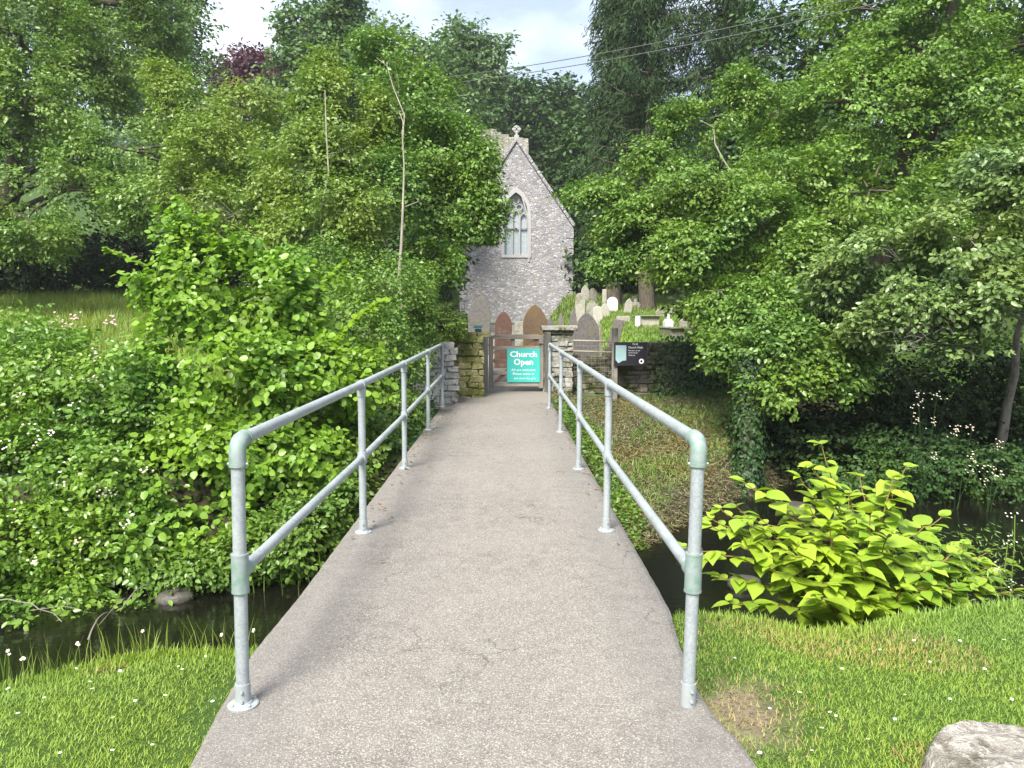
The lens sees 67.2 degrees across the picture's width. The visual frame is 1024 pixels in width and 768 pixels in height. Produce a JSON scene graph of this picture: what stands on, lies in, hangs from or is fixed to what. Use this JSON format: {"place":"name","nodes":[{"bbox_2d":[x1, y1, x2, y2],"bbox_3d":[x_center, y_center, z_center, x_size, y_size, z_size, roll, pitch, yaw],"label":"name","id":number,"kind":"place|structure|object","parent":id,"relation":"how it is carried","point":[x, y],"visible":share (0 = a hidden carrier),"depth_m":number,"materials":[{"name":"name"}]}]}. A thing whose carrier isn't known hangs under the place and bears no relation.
{"place":"outdoors","nodes":[
{"label":"outdoors","id":0,"kind":"place"},
{"bbox_2d":[457,325,547,402],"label":"churchyard path","id":1,"kind":"structure","parent":0,"point":[515,395],"depth_m":15.51,"materials":[{"name":"concrete"}]},
{"bbox_2d":[0,115,1023,767],"bbox_3d":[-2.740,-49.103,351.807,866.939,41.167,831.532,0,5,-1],"label":"ground","id":2,"kind":"structure","parent":0,"point":[202,729],"depth_m":3.27,"materials":[{"name":"green plant"}]},
{"bbox_2d":[48,311,116,364],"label":"tall wildflowers","id":3,"kind":"object","parent":2,"relation":"on","point":[78,318],"visible":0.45,"depth_m":10.51,"materials":[{"name":"white plant"}]},
{"bbox_2d":[0,300,201,630],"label":"bramble bush","id":4,"kind":"object","parent":2,"relation":"on","point":[73,532],"visible":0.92,"depth_m":7.99,"materials":[{"name":"green plant"}]},
{"bbox_2d":[0,0,229,270],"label":"sycamore","id":5,"kind":"object","parent":2,"relation":"on","point":[64,148],"visible":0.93,"depth_m":21.22,"materials":[{"name":"green plant"}]},
{"bbox_2d":[0,613,255,687],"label":"seeding grass","id":6,"kind":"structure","parent":2,"relation":"on","point":[106,652],"depth_m":3.52,"materials":[{"name":"plant"}]},
{"bbox_2d":[0,0,258,271],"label":"sycamore","id":7,"kind":"object","parent":2,"relation":"on","point":[204,54],"visible":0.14,"depth_m":31.11,"materials":[{"name":"green plant"}]},
{"bbox_2d":[0,217,261,297],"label":"holly bush","id":8,"kind":"object","parent":2,"relation":"on","point":[93,263],"visible":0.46,"depth_m":25.64,"materials":[{"name":"green plant"}]},
{"bbox_2d":[0,284,301,430],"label":"field grass","id":9,"kind":"structure","parent":2,"relation":"on","point":[94,307],"depth_m":20.24,"materials":[{"name":"plant"}]},
{"bbox_2d":[127,47,316,269],"bbox_3d":[-5.936,-3.592,15.677,3.346,6.798,4.686,-3,6,-26],"label":"hawthorn","id":10,"kind":"object","parent":2,"relation":"on","point":[192,132],"visible":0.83,"depth_m":15.31,"materials":[{"name":"green plant"}]},
{"bbox_2d":[199,37,297,208],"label":"copper beech","id":11,"kind":"object","parent":2,"relation":"on","point":[242,63],"visible":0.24,"depth_m":44.71,"materials":[{"name":"purple plant"}]},
{"bbox_2d":[97,194,412,562],"bbox_3d":[-3.082,-0.103,8.973,3.763,4.458,3.145,0,5,-1],"label":"hazel bush","id":12,"kind":"object","parent":2,"relation":"on","point":[252,340],"visible":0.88,"depth_m":8.88,"materials":[{"name":"green plant"}]},
{"bbox_2d":[127,387,425,598],"bbox_3d":[-2.038,1.147,9.321,1.818,1.895,4.890,2,6,22],"label":"dogwood bush","id":13,"kind":"object","parent":2,"relation":"on","point":[318,525],"visible":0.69,"depth_m":7.96,"materials":[{"name":"green plant"}]},
{"bbox_2d":[248,536,335,596],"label":"reeds","id":14,"kind":"object","parent":2,"relation":"on","point":[280,575],"visible":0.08,"depth_m":7.72,"materials":[{"name":"green plant"}]},
{"bbox_2d":[119,95,479,313],"bbox_3d":[-9.132,-7.929,34.175,15.985,10.401,11.085,0,5,-1],"label":"dark tree","id":15,"kind":"object","parent":2,"relation":"on","point":[389,243],"visible":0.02,"depth_m":32.03,"materials":[{"name":"green plant"}]},
{"bbox_2d":[242,0,401,128],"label":"leafy tree","id":16,"kind":"object","parent":2,"relation":"on","point":[334,17],"visible":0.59,"depth_m":37.63,"materials":[{"name":"green plant"}]},
{"bbox_2d":[246,39,417,267],"bbox_3d":[-3.250,-2.932,13.722,3.081,6.872,3.094,0,5,-1],"label":"ash sapling","id":17,"kind":"object","parent":2,"relation":"on","point":[347,170],"visible":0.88,"depth_m":13.36,"materials":[{"name":"green plant"}]},
{"bbox_2d":[230,226,452,426],"bbox_3d":[-2.762,-0.776,11.802,3.469,3.507,4.089,0,5,-1],"label":"hawthorn bush","id":18,"kind":"object","parent":2,"relation":"on","point":[420,292],"visible":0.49,"depth_m":12.07,"materials":[{"name":"green plant"}]},
{"bbox_2d":[298,342,459,408],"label":"stone wall","id":19,"kind":"structure","parent":2,"relation":"on","point":[451,378],"depth_m":13.70,"materials":[{"name":"stone"}]},
{"bbox_2d":[319,20,521,377],"bbox_3d":[-2.002,-3.326,14.909,2.935,7.853,4.156,-4,6,-36],"label":"ash tree","id":20,"kind":"object","parent":2,"relation":"on","point":[469,172],"visible":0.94,"depth_m":14.12,"materials":[{"name":"green plant"}]},
{"bbox_2d":[315,8,528,135],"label":"leafy tree","id":21,"kind":"object","parent":2,"relation":"on","point":[462,53],"visible":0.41,"depth_m":50.49,"materials":[{"name":"green plant"}]},
{"bbox_2d":[365,316,490,397],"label":"stone wall","id":22,"kind":"structure","parent":2,"relation":"on","point":[469,361],"depth_m":14.88,"materials":[{"name":"stone"}]},
{"bbox_2d":[412,300,467,344],"bbox_3d":[-1.398,-0.460,14.493,1.149,2.268,1.441,0,5,-1],"label":"elder bush","id":23,"kind":"object","parent":2,"relation":"on","point":[454,328],"visible":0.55,"depth_m":14.55,"materials":[{"name":"green plant"}]},
{"bbox_2d":[190,403,756,767],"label":"footbridge","id":24,"kind":"object","parent":2,"relation":"on","point":[503,605],"visible":0.95,"depth_m":3.73,"materials":[{"name":"concrete"}]},
{"bbox_2d":[227,342,445,712],"bbox_3d":[-1.122,0.292,8.098,0.164,1.113,10.241,0,5,-1],"label":"railing","id":25,"kind":"object","parent":24,"relation":"on","point":[243,563],"visible":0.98,"depth_m":3.42,"materials":[{"name":"metal"}]},
{"bbox_2d":[369,402,627,560],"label":"leaf litter","id":26,"kind":"object","parent":24,"relation":"on","point":[429,464],"visible":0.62,"depth_m":7.90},
{"bbox_2d":[546,343,708,707],"bbox_3d":[0.671,0.299,8.021,0.132,1.113,10.029,0,5,-1],"label":"railing","id":27,"kind":"object","parent":24,"relation":"on","point":[690,560],"visible":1,"depth_m":3.42,"materials":[{"name":"metal"}]},
{"bbox_2d":[468,296,490,354],"bbox_3d":[-1.038,-1.621,23.942,0.748,2.201,0.120,0,5,-1],"label":"gravestone","id":28,"kind":"object","parent":2,"relation":"on","point":[479,312],"visible":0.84,"depth_m":23.84,"materials":[{"name":"stone"}]},
{"bbox_2d":[483,338,487,391],"bbox_3d":[-0.565,-0.377,16.026,0.130,1.330,0.130,0,5,-1],"label":"gate post","id":29,"kind":"object","parent":2,"relation":"on","point":[485,350],"visible":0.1,"depth_m":15.96,"materials":[{"name":"grey wood"}]},
{"bbox_2d":[488,334,544,387],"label":"field gate","id":30,"kind":"structure","parent":29,"relation":"attached to","point":[513,337],"depth_m":15.99,"materials":[{"name":"grey wood"}]},
{"bbox_2d":[507,349,539,381],"bbox_3d":[0.239,-0.384,15.986,0.680,0.700,0.016,0,5,-1],"label":"notice board","id":31,"kind":"object","parent":30,"relation":"attached to","point":[523,365],"visible":1,"depth_m":15.98,"materials":[{"name":"teal"}]},
{"bbox_2d":[494,311,511,367],"bbox_3d":[-0.244,-0.991,20.492,0.482,1.881,0.120,0,5,-1],"label":"gravestone","id":32,"kind":"object","parent":2,"relation":"on","point":[503,323],"visible":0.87,"depth_m":20.40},
{"bbox_2d":[0,345,1022,589],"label":"undergrowth","id":33,"kind":"object","parent":2,"relation":"on","point":[416,429],"visible":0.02,"depth_m":9.39,"materials":[{"name":"green plant"}]},
{"bbox_2d":[0,19,1023,212],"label":"distant woodland","id":34,"kind":"object","parent":2,"relation":"on","point":[119,141],"visible":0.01,"depth_m":110.43,"materials":[{"name":"green plant"}]},
{"bbox_2d":[1,595,1023,693],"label":"bank grass","id":35,"kind":"structure","parent":2,"relation":"on","point":[933,615],"depth_m":3.89,"materials":[{"name":"plant"}]},
{"bbox_2d":[459,123,575,322],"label":"church","id":36,"kind":"structure","parent":2,"relation":"on","point":[518,276],"depth_m":41.60,"materials":[{"name":"stone"}]},
{"bbox_2d":[501,187,530,257],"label":"window","id":37,"kind":"structure","parent":36,"relation":"in","point":[517,247],"depth_m":41.68,"materials":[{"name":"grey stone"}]},
{"bbox_2d":[515,321,522,345],"bbox_3d":[0.239,-1.138,22.993,0.328,1.479,0.120,0,5,-1],"label":"gravestone","id":38,"kind":"object","parent":2,"relation":"on","point":[518,329],"visible":0.26,"depth_m":22.89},
{"bbox_2d":[523,304,546,345],"bbox_3d":[0.598,-0.963,19.498,0.639,2.101,0.120,0,5,-1],"label":"gravestone","id":39,"kind":"object","parent":2,"relation":"on","point":[534,320],"visible":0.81,"depth_m":19.39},
{"bbox_2d":[77,612,993,767],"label":"dry grass","id":40,"kind":"structure","parent":2,"relation":"on","point":[866,654],"depth_m":3.62,"materials":[{"name":"plant"}]},
{"bbox_2d":[544,332,550,392],"bbox_3d":[0.740,-0.396,16.016,0.130,1.370,0.130,0,5,-1],"label":"gate post","id":41,"kind":"object","parent":2,"relation":"on","point":[547,337],"visible":0.52,"depth_m":15.95,"materials":[{"name":"grey wood"}]},
{"bbox_2d":[540,325,577,395],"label":"stone pier","id":42,"kind":"structure","parent":2,"relation":"on","point":[562,337],"depth_m":16.05,"materials":[{"name":"stone"}]},
{"bbox_2d":[558,313,563,324],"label":"gravestone","id":43,"kind":"object","parent":2,"relation":"on","point":[561,321],"visible":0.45,"depth_m":24.87,"materials":[{"name":"stone"}]},
{"bbox_2d":[486,67,642,231],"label":"dark tree","id":44,"kind":"object","parent":2,"relation":"on","point":[537,119],"visible":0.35,"depth_m":57.86,"materials":[{"name":"green plant"}]},
{"bbox_2d":[568,308,576,349],"bbox_3d":[1.954,-1.566,24.979,0.352,1.768,0.120,0,5,-1],"label":"gravestone","id":45,"kind":"object","parent":2,"relation":"on","point":[573,319],"visible":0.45,"depth_m":24.88,"materials":[{"name":"stone"}]},
{"bbox_2d":[575,293,584,312],"bbox_3d":[2.643,-2.796,29.895,0.390,1.461,0.120,0,5,-1],"label":"gravestone","id":46,"kind":"object","parent":2,"relation":"on","point":[579,298],"visible":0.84,"depth_m":29.80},
{"bbox_2d":[575,304,584,320],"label":"gravestone","id":47,"kind":"object","parent":2,"relation":"on","point":[580,310],"visible":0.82,"depth_m":24.85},
{"bbox_2d":[581,285,588,300],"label":"gravestone","id":48,"kind":"object","parent":2,"relation":"on","point":[585,290],"visible":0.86,"depth_m":35.73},
{"bbox_2d":[575,312,598,355],"bbox_3d":[1.865,-0.798,19.022,0.634,1.939,0.120,0,5,-1],"label":"gravestone","id":49,"kind":"object","parent":2,"relation":"on","point":[587,325],"visible":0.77,"depth_m":18.93,"materials":[{"name":"stone"}]},
{"bbox_2d":[572,355,610,395],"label":"stone wall","id":50,"kind":"structure","parent":2,"relation":"on","point":[591,385],"depth_m":16.36,"materials":[{"name":"stone"}]},
{"bbox_2d":[586,300,597,315],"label":"gravestone","id":51,"kind":"object","parent":2,"relation":"on","point":[591,305],"visible":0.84,"depth_m":27.83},
{"bbox_2d":[589,288,596,301],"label":"gravestone","id":52,"kind":"object","parent":2,"relation":"on","point":[593,293],"visible":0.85,"depth_m":35.75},
{"bbox_2d":[554,398,647,550],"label":"weeds","id":53,"kind":"object","parent":2,"relation":"on","point":[567,419],"visible":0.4,"depth_m":10.24,"materials":[{"name":"green plant"}]},
{"bbox_2d":[602,289,606,302],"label":"gravestone","id":54,"kind":"object","parent":2,"relation":"on","point":[604,291],"visible":0.44,"depth_m":32.77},
{"bbox_2d":[601,303,609,316],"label":"gravestone","id":55,"kind":"object","parent":2,"relation":"on","point":[605,308],"visible":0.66,"depth_m":26.85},
{"bbox_2d":[567,0,644,305],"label":"cypress tree","id":56,"kind":"object","parent":2,"relation":"on","point":[608,8],"visible":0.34,"depth_m":31.72,"materials":[{"name":"green plant"}]},
{"bbox_2d":[607,297,617,311],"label":"gravestone","id":57,"kind":"object","parent":2,"relation":"on","point":[612,303],"visible":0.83,"depth_m":29.82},
{"bbox_2d":[611,328,617,399],"bbox_3d":[2.135,-0.312,16.036,0.120,1.700,0.120,0,5,-1],"label":"fence post","id":58,"kind":"object","parent":2,"relation":"on","point":[614,373],"visible":0.58,"depth_m":15.97,"materials":[{"name":"brown wood"}]},
{"bbox_2d":[573,340,611,377],"bbox_3d":[1.675,-0.520,16.061,0.801,0.810,0.055,0,5,-1],"label":"rail fence","id":59,"kind":"object","parent":58,"relation":"attached to","point":[587,351],"visible":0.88,"depth_m":16.04,"materials":[{"name":"grey wood"}]},
{"bbox_2d":[614,342,646,365],"bbox_3d":[2.449,-0.620,15.908,0.680,0.490,0.030,0,5,-1],"label":"information board","id":60,"kind":"object","parent":58,"relation":"attached to","point":[630,353],"visible":1,"depth_m":15.90,"materials":[{"name":"black"}]},
{"bbox_2d":[616,316,629,322],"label":"gravestone","id":61,"kind":"object","parent":2,"relation":"on","point":[626,318],"visible":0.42,"depth_m":24.88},
{"bbox_2d":[632,299,640,309],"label":"gravestone","id":62,"kind":"object","parent":2,"relation":"on","point":[635,303],"visible":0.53,"depth_m":30.75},
{"bbox_2d":[635,316,639,326],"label":"gravestone","id":63,"kind":"object","parent":2,"relation":"on","point":[637,320],"visible":0.46,"depth_m":23.40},
{"bbox_2d":[539,100,744,294],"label":"dark tree","id":64,"kind":"object","parent":2,"relation":"on","point":[570,150],"visible":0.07,"depth_m":43.42,"materials":[{"name":"green plant"}]},
{"bbox_2d":[576,0,709,309],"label":"cypress tree","id":65,"kind":"object","parent":2,"relation":"on","point":[647,84],"visible":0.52,"depth_m":29.73,"materials":[{"name":"green plant"}]},
{"bbox_2d":[655,309,663,317],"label":"gravestone","id":66,"kind":"object","parent":2,"relation":"on","point":[658,312],"visible":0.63,"depth_m":26.88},
{"bbox_2d":[604,341,731,395],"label":"stone wall","id":67,"kind":"structure","parent":2,"relation":"on","point":[634,380],"depth_m":16.38,"materials":[{"name":"stone"}]},
{"bbox_2d":[646,334,933,398],"bbox_3d":[6.092,-0.400,16.576,6.507,1.769,0.353,0,5,-6],"label":"ivy","id":68,"kind":"object","parent":67,"relation":"attached to","point":[687,351],"visible":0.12,"depth_m":16.37,"materials":[{"name":"green plant"}]},
{"bbox_2d":[663,314,673,326],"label":"gravestone","id":69,"kind":"object","parent":2,"relation":"on","point":[668,322],"visible":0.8,"depth_m":22.79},
{"bbox_2d":[565,394,801,514],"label":"regrowth clumps","id":70,"kind":"object","parent":2,"relation":"on","point":[670,461],"visible":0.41,"depth_m":12.32,"materials":[{"name":"green plant"}]},
{"bbox_2d":[679,319,687,327],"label":"gravestone","id":71,"kind":"object","parent":2,"relation":"on","point":[682,323],"visible":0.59,"depth_m":22.92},
{"bbox_2d":[551,393,829,547],"bbox_3d":[3.574,1.121,12.514,5.718,1.329,7.860,0,5,-1],"label":"regrowth","id":72,"kind":"object","parent":2,"relation":"on","point":[621,453],"visible":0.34,"depth_m":12.61,"materials":[{"name":"green plant"}]},
{"bbox_2d":[551,391,832,550],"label":"cut stalks","id":73,"kind":"object","parent":2,"relation":"on","point":[629,427],"visible":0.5,"depth_m":12.62,"materials":[{"name":"plant"}]},
{"bbox_2d":[546,57,852,378],"bbox_3d":[3.377,-2.907,14.793,5.449,7.746,5.675,0,5,-1],"label":"sycamore","id":74,"kind":"object","parent":2,"relation":"on","point":[738,205],"visible":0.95,"depth_m":13.99,"materials":[{"name":"green plant"}]},
{"bbox_2d":[449,0,848,76],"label":"overhead wire","id":75,"kind":"object","parent":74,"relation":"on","point":[667,40],"visible":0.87,"depth_m":14.72,"materials":[{"name":"grey"}]},
{"bbox_2d":[657,0,791,255],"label":"cypress tree","id":76,"kind":"object","parent":2,"relation":"on","point":[716,52],"visible":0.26,"depth_m":28.75,"materials":[{"name":"green plant"}]},
{"bbox_2d":[725,348,774,497],"bbox_3d":[3.708,0.660,12.022,0.778,2.412,1.252,1,5,11],"label":"ivy clad trunk","id":77,"kind":"object","parent":2,"relation":"on","point":[749,435],"visible":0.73,"depth_m":11.87,"materials":[{"name":"green plant"}]},
{"bbox_2d":[683,304,901,421],"bbox_3d":[4.418,0.091,12.307,3.408,2.777,2.132,1,5,15],"label":"laurel bush","id":78,"kind":"object","parent":2,"relation":"on","point":[810,364],"visible":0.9,"depth_m":11.86,"materials":[{"name":"green plant"}]},
{"bbox_2d":[660,201,1023,363],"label":"woodland tree","id":79,"kind":"object","parent":2,"relation":"on","point":[823,316],"visible":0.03,"depth_m":19.62,"materials":[{"name":"green plant"}]},
{"bbox_2d":[678,440,1023,630],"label":"knotweed","id":80,"kind":"object","parent":2,"relation":"on","point":[845,584],"visible":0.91,"depth_m":4.61,"materials":[{"name":"green plant"}]},
{"bbox_2d":[695,0,1023,297],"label":"leafy tree","id":81,"kind":"object","parent":2,"relation":"on","point":[771,35],"visible":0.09,"depth_m":24.04,"materials":[{"name":"green plant"}]},
{"bbox_2d":[712,327,1023,485],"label":"shaded bush","id":82,"kind":"object","parent":2,"relation":"on","point":[985,419],"visible":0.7,"depth_m":13.03,"materials":[{"name":"green plant"}]},
{"bbox_2d":[732,0,1023,298],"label":"leafy tree","id":83,"kind":"object","parent":2,"relation":"on","point":[918,78],"visible":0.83,"depth_m":16.02,"materials":[{"name":"green plant"}]},
{"bbox_2d":[780,414,1023,504],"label":"shaded bush","id":84,"kind":"object","parent":2,"relation":"on","point":[900,452],"visible":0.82,"depth_m":11.81,"materials":[{"name":"green plant"}]},
{"bbox_2d":[793,131,1023,470],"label":"alder tree","id":85,"kind":"object","parent":2,"relation":"on","point":[959,308],"visible":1,"depth_m":10.96,"materials":[{"name":"green plant"}]},
{"bbox_2d":[910,391,947,505],"bbox_3d":[5.961,1.062,11.073,0.497,1.928,0.195,0,5,-1],"label":"hemlock","id":86,"kind":"object","parent":2,"relation":"on","point":[919,447],"visible":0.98,"depth_m":11.08,"materials":[{"name":"green plant"}]},
{"bbox_2d":[861,512,1023,610],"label":"hogweed","id":87,"kind":"object","parent":2,"relation":"on","point":[1000,572],"visible":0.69,"depth_m":4.60,"materials":[{"name":"green plant"}]},
{"bbox_2d":[931,424,977,508],"bbox_3d":[6.263,1.326,10.890,0.687,1.517,0.232,0,5,-1],"label":"hemlock","id":88,"kind":"object","parent":2,"relation":"on","point":[951,470],"visible":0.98,"depth_m":10.91,"materials":[{"name":"green plant"}]},
{"bbox_2d":[921,720,1023,767],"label":"boulder","id":89,"kind":"object","parent":2,"relation":"on","point":[969,744],"visible":1,"depth_m":2.57,"materials":[{"name":"stone"}]},
{"bbox_2d":[967,438,1003,512],"bbox_3d":[6.591,1.425,10.730,0.506,1.343,0.206,0,5,4],"label":"hemlock","id":90,"kind":"object","parent":2,"relation":"on","point":[988,504],"visible":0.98,"depth_m":10.73,"materials":[{"name":"green plant"}]},
{"bbox_2d":[0,461,1023,685],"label":"stream","id":91,"kind":"structure","parent":0,"point":[269,606],"depth_m":7.50,"materials":[{"name":"black liquid"}]},
{"bbox_2d":[0,599,77,621],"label":"stick","id":92,"kind":"object","parent":91,"relation":"on","point":[35,606],"visible":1,"depth_m":6.93,"materials":[{"name":"wood"}]},
{"bbox_2d":[87,599,123,639],"bbox_3d":[-3.491,1.997,6.563,0.100,0.228,0.382,2,5,20],"label":"stick","id":93,"kind":"object","parent":91,"relation":"on","point":[101,622],"visible":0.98,"depth_m":6.54,"materials":[{"name":"wood"}]},
{"bbox_2d":[120,584,149,611],"bbox_3d":[-3.495,1.985,7.175,0.125,0.134,0.405,0,5,-1],"label":"stick","id":94,"kind":"object","parent":91,"relation":"in","point":[133,593],"visible":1,"depth_m":7.14,"materials":[{"name":"wood"}]},
{"bbox_2d":[154,587,195,604],"bbox_3d":[-3.267,2.063,7.470,0.364,0.124,0.281,-3,6,-33],"label":"rock","id":95,"kind":"object","parent":91,"relation":"in","point":[176,596],"visible":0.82,"depth_m":7.39,"materials":[{"name":"stone"}]},
{"bbox_2d":[727,574,760,590],"bbox_3d":[2.360,2.033,7.843,0.376,0.114,0.284,-1,5,-13],"label":"rock","id":96,"kind":"object","parent":91,"relation":"on","point":[746,578],"visible":0.43,"depth_m":7.85,"materials":[{"name":"stone"}]},
{"bbox_2d":[786,501,814,514],"bbox_3d":[4.033,1.755,10.836,0.359,0.154,0.454,-3,6,-28],"label":"rock","id":97,"kind":"object","parent":91,"relation":"on","point":[795,504],"visible":0.32,"depth_m":10.79,"materials":[{"name":"stone"}]},
{"bbox_2d":[0,601,1023,767],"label":"grass","id":98,"kind":"structure","parent":0,"point":[821,687],"depth_m":3.22,"materials":[{"name":"plant"}]},
{"bbox_2d":[8,0,1022,179],"label":"sky","id":99,"kind":"structure","parent":0,"point":[549,30],"materials":[{"name":"white"}]},
{"bbox_2d":[592,309,727,355],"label":"churchyard lawn","id":100,"kind":"structure","parent":0,"point":[632,335],"depth_m":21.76,"materials":[{"name":"green plant"}]},
{"bbox_2d":[592,306,602,323],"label":"gravestone","id":101,"kind":"object","parent":100,"relation":"on","point":[597,312],"visible":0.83,"depth_m":25.86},
{"bbox_2d":[598,321,602,355],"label":"gravestone","id":102,"kind":"object","parent":100,"relation":"on","point":[600,332],"visible":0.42,"depth_m":20.43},
{"bbox_2d":[607,319,623,346],"bbox_3d":[2.548,-0.929,19.519,0.575,1.438,0.120,0,5,-1],"label":"gravestone","id":103,"kind":"object","parent":100,"relation":"on","point":[618,323],"visible":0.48,"depth_m":19.42,"materials":[{"name":"stone"}]},
{"bbox_2d":[624,298,632,313],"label":"gravestone","id":104,"kind":"object","parent":100,"relation":"on","point":[628,305],"visible":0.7,"depth_m":28.84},
{"bbox_2d":[632,315,660,326],"bbox_3d":[4.251,-1.992,24.409,0.616,0.374,1.700,0,5,-1],"label":"chest tomb","id":105,"kind":"object","parent":100,"relation":"on","point":[648,320],"visible":0.76,"depth_m":23.66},
{"bbox_2d":[658,327,684,337],"bbox_3d":[4.235,-1.337,20.452,0.405,0.354,1.700,0,5,-1],"label":"chest tomb","id":106,"kind":"object","parent":100,"relation":"on","point":[674,331],"visible":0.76,"depth_m":19.71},
{"bbox_2d":[447,0,890,83],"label":"overhead wire","id":107,"kind":"object","parent":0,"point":[697,42],"visible":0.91,"depth_m":14.15,"materials":[{"name":"grey"}]},
{"bbox_2d":[439,282,1023,331],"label":"rough grass","id":108,"kind":"structure","parent":0,"point":[660,299],"depth_m":36.70,"materials":[{"name":"plant"}]},
{"bbox_2d":[672,616,870,767],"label":"dead grass","id":109,"kind":"structure","parent":0,"point":[741,705],"depth_m":3.13,"materials":[{"name":"plant"}]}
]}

